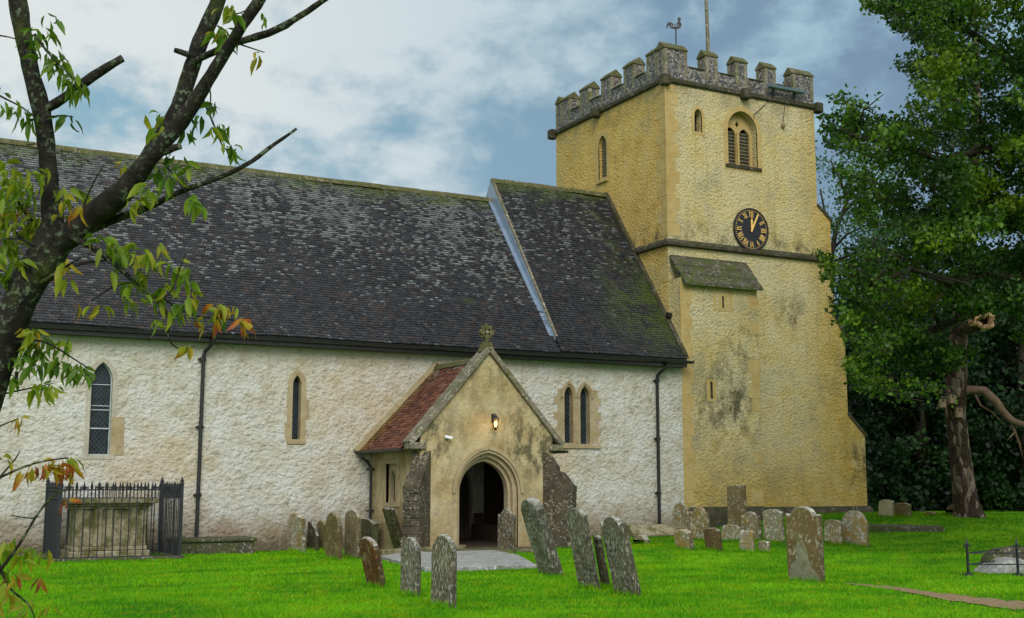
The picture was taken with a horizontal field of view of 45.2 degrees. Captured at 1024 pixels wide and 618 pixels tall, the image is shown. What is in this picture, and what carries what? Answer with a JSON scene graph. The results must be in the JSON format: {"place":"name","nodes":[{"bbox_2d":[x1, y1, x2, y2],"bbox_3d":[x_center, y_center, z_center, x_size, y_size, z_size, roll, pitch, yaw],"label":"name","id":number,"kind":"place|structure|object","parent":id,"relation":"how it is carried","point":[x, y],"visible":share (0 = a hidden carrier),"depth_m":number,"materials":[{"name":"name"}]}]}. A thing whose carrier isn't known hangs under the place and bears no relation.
{"place":"outdoors","nodes":[
{"label":"outdoors","id":0,"kind":"place"},
{"bbox_2d":[0,495,1023,617],"bbox_3d":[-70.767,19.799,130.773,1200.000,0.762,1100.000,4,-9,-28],"label":"ground","id":1,"kind":"structure","parent":0,"point":[840,561],"depth_m":20.16,"materials":[{"name":"green plant"}]},
{"bbox_2d":[60,498,158,557],"bbox_3d":[-8.984,4.999,27.255,1.951,1.608,1.380,4,-9,-28],"label":"chest tomb","id":2,"kind":"object","parent":1,"relation":"on","point":[101,529],"visible":0.69,"depth_m":26.83,"materials":[{"name":"stone"}]},
{"bbox_2d":[40,476,184,561],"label":"tomb railings","id":3,"kind":"object","parent":1,"relation":"on","point":[53,517],"visible":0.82,"depth_m":26.82,"materials":[{"name":"wrought iron"},{"name":"black paint"}]},
{"bbox_2d":[0,0,327,617],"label":"cherry tree","id":4,"kind":"object","parent":1,"relation":"on","point":[54,241],"visible":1,"depth_m":4.95,"materials":[{"name":"green plant"}]},
{"bbox_2d":[166,536,256,554],"bbox_3d":[-7.087,5.722,29.008,1.932,0.667,0.950,4,-9,-28],"label":"tomb","id":5,"kind":"object","parent":1,"relation":"on","point":[224,544],"visible":0.56,"depth_m":28.70,"materials":[{"name":"grey stone"}]},
{"bbox_2d":[290,512,305,552],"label":"gravestone","id":6,"kind":"object","parent":1,"relation":"on","point":[297,530],"visible":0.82,"depth_m":30.04,"materials":[{"name":"beige stone"}]},
{"bbox_2d":[307,521,318,551],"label":"gravestone","id":7,"kind":"object","parent":1,"relation":"on","point":[313,539],"visible":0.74,"depth_m":30.30,"materials":[{"name":"grey stone"}]},
{"bbox_2d":[317,520,325,550],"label":"gravestone","id":8,"kind":"object","parent":1,"relation":"on","point":[321,527],"visible":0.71,"depth_m":30.35,"materials":[{"name":"grey stone"}]},
{"bbox_2d":[325,512,342,559],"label":"gravestone","id":9,"kind":"object","parent":1,"relation":"on","point":[333,537],"visible":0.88,"depth_m":26.76,"materials":[{"name":"beige stone"}]},
{"bbox_2d":[344,509,360,558],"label":"gravestone","id":10,"kind":"object","parent":1,"relation":"on","point":[352,528],"visible":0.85,"depth_m":27.00,"materials":[{"name":"grey stone"}]},
{"bbox_2d":[361,518,374,539],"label":"gravestone","id":11,"kind":"object","parent":1,"relation":"on","point":[367,527],"visible":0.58,"depth_m":27.55,"materials":[{"name":"grey stone"}]},
{"bbox_2d":[359,536,385,587],"bbox_3d":[-2.208,4.236,19.743,0.089,1.178,0.669,-11,-2,-29],"label":"gravestone","id":12,"kind":"object","parent":1,"relation":"on","point":[371,559],"visible":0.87,"depth_m":19.62,"materials":[{"name":"brown stone"}]},
{"bbox_2d":[373,521,380,543],"bbox_3d":[-3.527,5.839,30.944,0.198,1.017,0.800,4,-9,-28],"label":"tomb","id":13,"kind":"object","parent":1,"relation":"on","point":[377,523],"visible":0.29,"depth_m":30.67,"materials":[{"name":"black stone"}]},
{"bbox_2d":[382,507,402,548],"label":"gravestone","id":14,"kind":"object","parent":1,"relation":"on","point":[393,526],"visible":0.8,"depth_m":29.92,"materials":[{"name":"grey stone"}]},
{"bbox_2d":[400,537,420,596],"bbox_3d":[-1.504,4.002,18.253,0.083,1.218,0.601,4,-9,-28],"label":"gravestone","id":15,"kind":"object","parent":1,"relation":"on","point":[410,565],"visible":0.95,"depth_m":18.18,"materials":[{"name":"grey stone"}]},
{"bbox_2d":[379,544,465,555],"bbox_3d":[-2.058,5.670,28.602,0.280,0.270,3.086,-6,-10,36],"label":"kerb stone","id":16,"kind":"object","parent":1,"relation":"on","point":[389,551],"visible":0.29,"depth_m":27.69,"materials":[{"name":"beige stone"}]},
{"bbox_2d":[0,41,873,555],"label":"church","id":17,"kind":"structure","parent":1,"relation":"on","point":[384,351],"depth_m":34.85,"materials":[{"name":"beige stone"}]},
{"bbox_2d":[83,356,124,458],"bbox_3d":[-9.607,2.333,29.052,0.890,2.417,0.208,4,-9,-28],"label":"window","id":18,"kind":"structure","parent":17,"relation":"in","point":[104,431],"depth_m":29.03,"materials":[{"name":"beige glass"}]},
{"bbox_2d":[284,368,308,444],"bbox_3d":[-5.490,2.477,31.281,0.630,1.936,0.270,4,-9,-28],"label":"window","id":19,"kind":"structure","parent":17,"relation":"in","point":[297,414],"depth_m":31.25,"materials":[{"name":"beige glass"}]},
{"bbox_2d":[383,459,399,506],"bbox_3d":[-2.902,4.341,30.692,0.250,1.160,1.000,4,-9,-28],"label":"porch window","id":20,"kind":"structure","parent":17,"relation":"in","point":[394,464],"depth_m":30.90,"materials":[{"name":"stone"}]},
{"bbox_2d":[459,474,468,539],"bbox_3d":[-1.527,5.149,33.194,0.900,2.100,0.090,4,-9,-28],"label":"inner door","id":21,"kind":"structure","parent":17,"relation":"in","point":[464,486],"depth_m":33.23,"materials":[{"name":"brown wood"}]},
{"bbox_2d":[452,446,523,548],"bbox_3d":[-0.675,4.589,30.125,1.940,2.450,0.470,4,-9,-28],"label":"doorway","id":22,"kind":"structure","parent":17,"relation":"in","point":[482,454],"depth_m":30.28,"materials":[{"name":"stone"}]},
{"bbox_2d":[491,413,499,429],"bbox_3d":[-0.404,2.760,30.153,0.199,0.420,0.276,0,-8,-3],"label":"wall lantern","id":23,"kind":"object","parent":17,"relation":"attached to","point":[493,416],"depth_m":30.08,"materials":[{"name":"metal"}]},
{"bbox_2d":[554,381,600,448],"bbox_3d":[1.823,3.021,35.145,1.569,1.900,0.290,4,-9,-28],"label":"window","id":24,"kind":"structure","parent":17,"relation":"in","point":[562,398],"depth_m":35.04,"materials":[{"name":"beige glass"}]},
{"bbox_2d":[577,382,593,444],"bbox_3d":[2.039,3.023,35.264,0.540,1.870,0.285,4,-9,-28],"label":"window","id":25,"kind":"structure","parent":17,"relation":"in","point":[585,402],"depth_m":35.31,"materials":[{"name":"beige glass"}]},
{"bbox_2d":[595,131,609,185],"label":"louvre window","id":26,"kind":"structure","parent":17,"relation":"in","point":[606,163],"depth_m":41.88,"materials":[{"name":"beige stone"}]},
{"bbox_2d":[665,312,671,317],"bbox_3d":[4.789,0.181,37.624,0.140,0.140,0.140,4,-9,-28],"label":"wall spout","id":27,"kind":"object","parent":17,"relation":"attached to","point":[669,314],"depth_m":37.57,"materials":[{"name":"black metal"}]},
{"bbox_2d":[666,17,681,44],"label":"weathercock","id":28,"kind":"object","parent":17,"relation":"attached to","point":[678,24],"visible":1,"depth_m":40.29,"materials":[{"name":"metal"}]},
{"bbox_2d":[692,106,704,135],"bbox_3d":[5.854,-5.994,39.355,0.500,0.972,0.328,4,-9,-28],"label":"window","id":29,"kind":"structure","parent":17,"relation":"in","point":[695,108],"depth_m":39.25,"materials":[{"name":"beige stone"}]},
{"bbox_2d":[704,0,709,50],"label":"flagpole","id":30,"kind":"object","parent":17,"relation":"on","point":[707,27],"visible":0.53,"depth_m":44.76,"materials":[{"name":"wood"}]},
{"bbox_2d":[723,106,761,173],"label":"belfry window","id":31,"kind":"structure","parent":17,"relation":"in","point":[736,130],"depth_m":40.25,"materials":[{"name":"stone"}]},
{"bbox_2d":[733,208,768,249],"bbox_3d":[7.693,-2.558,39.615,1.400,1.400,0.120,4,-9,-28],"label":"tower clock","id":32,"kind":"object","parent":17,"relation":"attached to","point":[750,229],"visible":1,"depth_m":39.60,"materials":[{"name":"metal"}]},
{"bbox_2d":[754,83,805,116],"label":"floodlight","id":33,"kind":"object","parent":17,"relation":"attached to","point":[793,91],"visible":1,"depth_m":40.71,"materials":[{"name":"metal"}]},
{"bbox_2d":[781,106,785,127],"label":"hanging lamp","id":34,"kind":"object","parent":17,"relation":"hanging from","point":[783,124],"visible":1,"depth_m":40.80,"materials":[{"name":"metal"}]},
{"bbox_2d":[431,534,456,608],"bbox_3d":[-0.913,3.679,16.441,0.084,1.323,0.654,5,-9,-28],"label":"gravestone","id":35,"kind":"object","parent":1,"relation":"on","point":[444,571],"visible":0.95,"depth_m":16.37,"materials":[{"name":"grey stone"}]},
{"bbox_2d":[381,550,536,571],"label":"stone paving","id":36,"kind":"structure","parent":1,"relation":"on","point":[481,560],"depth_m":24.89,"materials":[{"name":"grey stone"}]},
{"bbox_2d":[497,509,515,551],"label":"gravestone","id":37,"kind":"object","parent":1,"relation":"on","point":[506,528],"visible":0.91,"depth_m":29.27,"materials":[{"name":"grey stone"}]},
{"bbox_2d":[521,497,563,575],"bbox_3d":[0.559,4.225,21.889,0.176,1.801,0.596,-17,1,-29],"label":"gravestone","id":38,"kind":"object","parent":1,"relation":"on","point":[539,533],"visible":0.88,"depth_m":21.70,"materials":[{"name":"grey stone"}]},
{"bbox_2d":[566,508,599,589],"bbox_3d":[1.126,3.903,19.158,0.084,1.632,0.548,-9,-3,-29],"label":"gravestone","id":39,"kind":"object","parent":1,"relation":"on","point":[581,545],"visible":0.88,"depth_m":19.08,"materials":[{"name":"grey stone"}]},
{"bbox_2d":[593,535,609,585],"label":"gravestone","id":40,"kind":"object","parent":1,"relation":"on","point":[601,559],"visible":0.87,"depth_m":19.02,"materials":[{"name":"grey stone"}]},
{"bbox_2d":[600,515,640,595],"bbox_3d":[1.623,3.807,18.111,0.091,1.565,0.615,-11,-2,-29],"label":"gravestone","id":41,"kind":"object","parent":1,"relation":"on","point":[619,552],"visible":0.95,"depth_m":18.02,"materials":[{"name":"grey stone"}]},
{"bbox_2d":[633,535,649,544],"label":"gravestone","id":42,"kind":"object","parent":1,"relation":"on","point":[640,538],"visible":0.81,"depth_m":29.84,"materials":[{"name":"grey stone"}]},
{"bbox_2d":[627,524,675,537],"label":"coffin slab","id":43,"kind":"structure","parent":1,"relation":"on","point":[649,530],"depth_m":33.73,"materials":[{"name":"stone"}]},
{"bbox_2d":[673,503,689,529],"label":"gravestone","id":44,"kind":"object","parent":1,"relation":"on","point":[681,516],"visible":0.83,"depth_m":34.94,"materials":[{"name":"grey stone"}]},
{"bbox_2d":[674,529,694,549],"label":"gravestone","id":45,"kind":"object","parent":1,"relation":"on","point":[683,538],"visible":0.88,"depth_m":27.65,"materials":[{"name":"beige stone"}]},
{"bbox_2d":[690,507,709,539],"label":"gravestone","id":46,"kind":"object","parent":1,"relation":"on","point":[699,520],"visible":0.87,"depth_m":31.97,"materials":[{"name":"grey stone"}]},
{"bbox_2d":[703,527,722,550],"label":"gravestone","id":47,"kind":"object","parent":1,"relation":"on","point":[712,536],"visible":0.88,"depth_m":27.41,"materials":[{"name":"brown stone"}]},
{"bbox_2d":[721,524,740,539],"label":"gravestone","id":48,"kind":"object","parent":1,"relation":"on","point":[732,531],"visible":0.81,"depth_m":31.02,"materials":[{"name":"beige stone"}]},
{"bbox_2d":[727,484,746,529],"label":"gravestone","id":49,"kind":"object","parent":1,"relation":"on","point":[736,502],"visible":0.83,"depth_m":31.99,"materials":[{"name":"grey stone"}]},
{"bbox_2d":[739,530,754,551],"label":"gravestone","id":50,"kind":"object","parent":1,"relation":"on","point":[747,540],"visible":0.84,"depth_m":27.12,"materials":[{"name":"beige stone"}]},
{"bbox_2d":[741,512,761,539],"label":"gravestone","id":51,"kind":"object","parent":1,"relation":"on","point":[750,521],"visible":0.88,"depth_m":31.19,"materials":[{"name":"grey stone"}]},
{"bbox_2d":[758,540,769,550],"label":"gravestone","id":52,"kind":"object","parent":1,"relation":"on","point":[764,545],"visible":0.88,"depth_m":26.93,"materials":[{"name":"grey stone"}]},
{"bbox_2d":[762,509,784,542],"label":"gravestone","id":53,"kind":"object","parent":1,"relation":"on","point":[773,523],"visible":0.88,"depth_m":30.01,"materials":[{"name":"grey stone"}]},
{"bbox_2d":[785,506,824,581],"bbox_3d":[4.905,4.119,20.597,0.118,1.611,0.815,3,-9,-28],"label":"gravestone","id":54,"kind":"object","parent":1,"relation":"on","point":[805,544],"visible":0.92,"depth_m":20.53,"materials":[{"name":"stone"}]},
{"bbox_2d":[824,519,842,544],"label":"gravestone","id":55,"kind":"object","parent":1,"relation":"on","point":[833,530],"visible":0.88,"depth_m":29.72,"materials":[{"name":"beige stone"}]},
{"bbox_2d":[842,511,869,546],"bbox_3d":[8.279,5.468,29.689,0.095,1.203,0.851,3,-8,-28],"label":"gravestone","id":56,"kind":"object","parent":1,"relation":"on","point":[855,527],"visible":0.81,"depth_m":29.63,"materials":[{"name":"beige stone"}]},
{"bbox_2d":[815,140,916,304],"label":"ash tree","id":57,"kind":"object","parent":1,"relation":"on","point":[835,225],"visible":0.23,"depth_m":49.90,"materials":[{"name":"green plant"}]},
{"bbox_2d":[846,326,901,476],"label":"woodland tree","id":58,"kind":"object","parent":1,"relation":"on","point":[857,395],"visible":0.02,"depth_m":53.56,"materials":[{"name":"green plant"}]},
{"bbox_2d":[878,499,893,516],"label":"gravestone","id":59,"kind":"object","parent":1,"relation":"on","point":[886,507],"visible":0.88,"depth_m":36.81,"materials":[{"name":"grey stone"}]},
{"bbox_2d":[838,268,934,498],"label":"woodland tree","id":60,"kind":"object","parent":1,"relation":"on","point":[859,406],"visible":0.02,"depth_m":47.76,"materials":[{"name":"green plant"}]},
{"bbox_2d":[845,208,949,463],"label":"woodland tree","id":61,"kind":"object","parent":1,"relation":"on","point":[861,395],"visible":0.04,"depth_m":51.59,"materials":[{"name":"green plant"}]},
{"bbox_2d":[895,503,911,516],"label":"gravestone","id":62,"kind":"object","parent":1,"relation":"on","point":[904,509],"visible":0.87,"depth_m":36.97,"materials":[{"name":"grey stone"}]},
{"bbox_2d":[868,524,944,532],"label":"ledger slab","id":63,"kind":"structure","parent":1,"relation":"on","point":[895,528],"depth_m":32.87,"materials":[{"name":"black stone"}]},
{"bbox_2d":[811,0,1023,415],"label":"oak tree","id":64,"kind":"object","parent":1,"relation":"on","point":[960,184],"visible":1,"depth_m":25.68,"materials":[{"name":"green plant"}]},
{"bbox_2d":[846,292,1012,507],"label":"woodland tree","id":65,"kind":"object","parent":1,"relation":"on","point":[920,421],"visible":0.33,"depth_m":44.41,"materials":[{"name":"green plant"}]},
{"bbox_2d":[866,308,1013,505],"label":"woodland tree","id":66,"kind":"object","parent":1,"relation":"on","point":[935,436],"visible":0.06,"depth_m":45.44,"materials":[{"name":"green plant"}]},
{"bbox_2d":[861,395,1023,511],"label":"undergrowth","id":67,"kind":"object","parent":1,"relation":"on","point":[1009,485],"visible":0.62,"depth_m":42.38,"materials":[{"name":"green plant"}]},
{"bbox_2d":[945,505,952,513],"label":"gravestone","id":68,"kind":"object","parent":1,"relation":"on","point":[949,508],"visible":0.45,"depth_m":38.05,"materials":[{"name":"stone"}]},
{"bbox_2d":[883,16,1023,517],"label":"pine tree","id":69,"kind":"object","parent":1,"relation":"on","point":[966,502],"visible":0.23,"depth_m":37.09,"materials":[{"name":"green plant"}]},
{"bbox_2d":[938,397,945,407],"bbox_3d":[12.867,2.800,36.821,0.180,0.291,0.280,-1,-8,4],"label":"nest box","id":70,"kind":"object","parent":69,"relation":"attached to","point":[942,400],"visible":0.92,"depth_m":36.72,"materials":[{"name":"brown wood"}]},
{"bbox_2d":[947,393,956,402],"bbox_3d":[13.158,2.663,36.821,0.200,0.308,0.280,-1,-8,4],"label":"nest box","id":71,"kind":"object","parent":69,"relation":"attached to","point":[951,398],"visible":0.83,"depth_m":36.72,"materials":[{"name":"brown wood"}]},
{"bbox_2d":[954,406,962,416],"bbox_3d":[13.363,3.073,36.821,0.200,0.325,0.280,-1,-8,4],"label":"nest box","id":72,"kind":"object","parent":69,"relation":"attached to","point":[958,411],"visible":1,"depth_m":36.72,"materials":[{"name":"brown wood"}]},
{"bbox_2d":[894,241,1017,428],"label":"woodland tree","id":73,"kind":"object","parent":1,"relation":"on","point":[944,269],"depth_m":52.70,"materials":[{"name":"green plant"}]},
{"bbox_2d":[912,304,1017,508],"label":"woodland tree","id":74,"kind":"object","parent":1,"relation":"on","point":[1015,353],"visible":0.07,"depth_m":45.13,"materials":[{"name":"green plant"}]},
{"bbox_2d":[932,295,1023,509],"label":"woodland tree","id":75,"kind":"object","parent":1,"relation":"on","point":[984,363],"visible":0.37,"depth_m":42.87,"materials":[{"name":"green plant"}]},
{"bbox_2d":[962,537,1023,575],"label":"grave rails","id":76,"kind":"object","parent":1,"relation":"on","point":[1016,552],"visible":0.83,"depth_m":22.05,"materials":[{"name":"metal"}]},
{"bbox_2d":[975,319,1018,491],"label":"woodland tree","id":77,"kind":"object","parent":1,"relation":"on","point":[1010,381],"visible":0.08,"depth_m":45.64,"materials":[{"name":"green plant"}]},
{"bbox_2d":[972,546,1023,573],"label":"stone grave","id":78,"kind":"object","parent":1,"relation":"on","point":[1005,559],"visible":0.86,"depth_m":22.99,"materials":[{"name":"grey stone"}]},
{"bbox_2d":[0,0,1023,325],"label":"sky","id":79,"kind":"structure","parent":0,"point":[452,96],"materials":[{"name":"blue"}]},
{"bbox_2d":[846,583,1023,609],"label":"path","id":80,"kind":"structure","parent":0,"point":[994,602],"depth_m":17.47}
]}

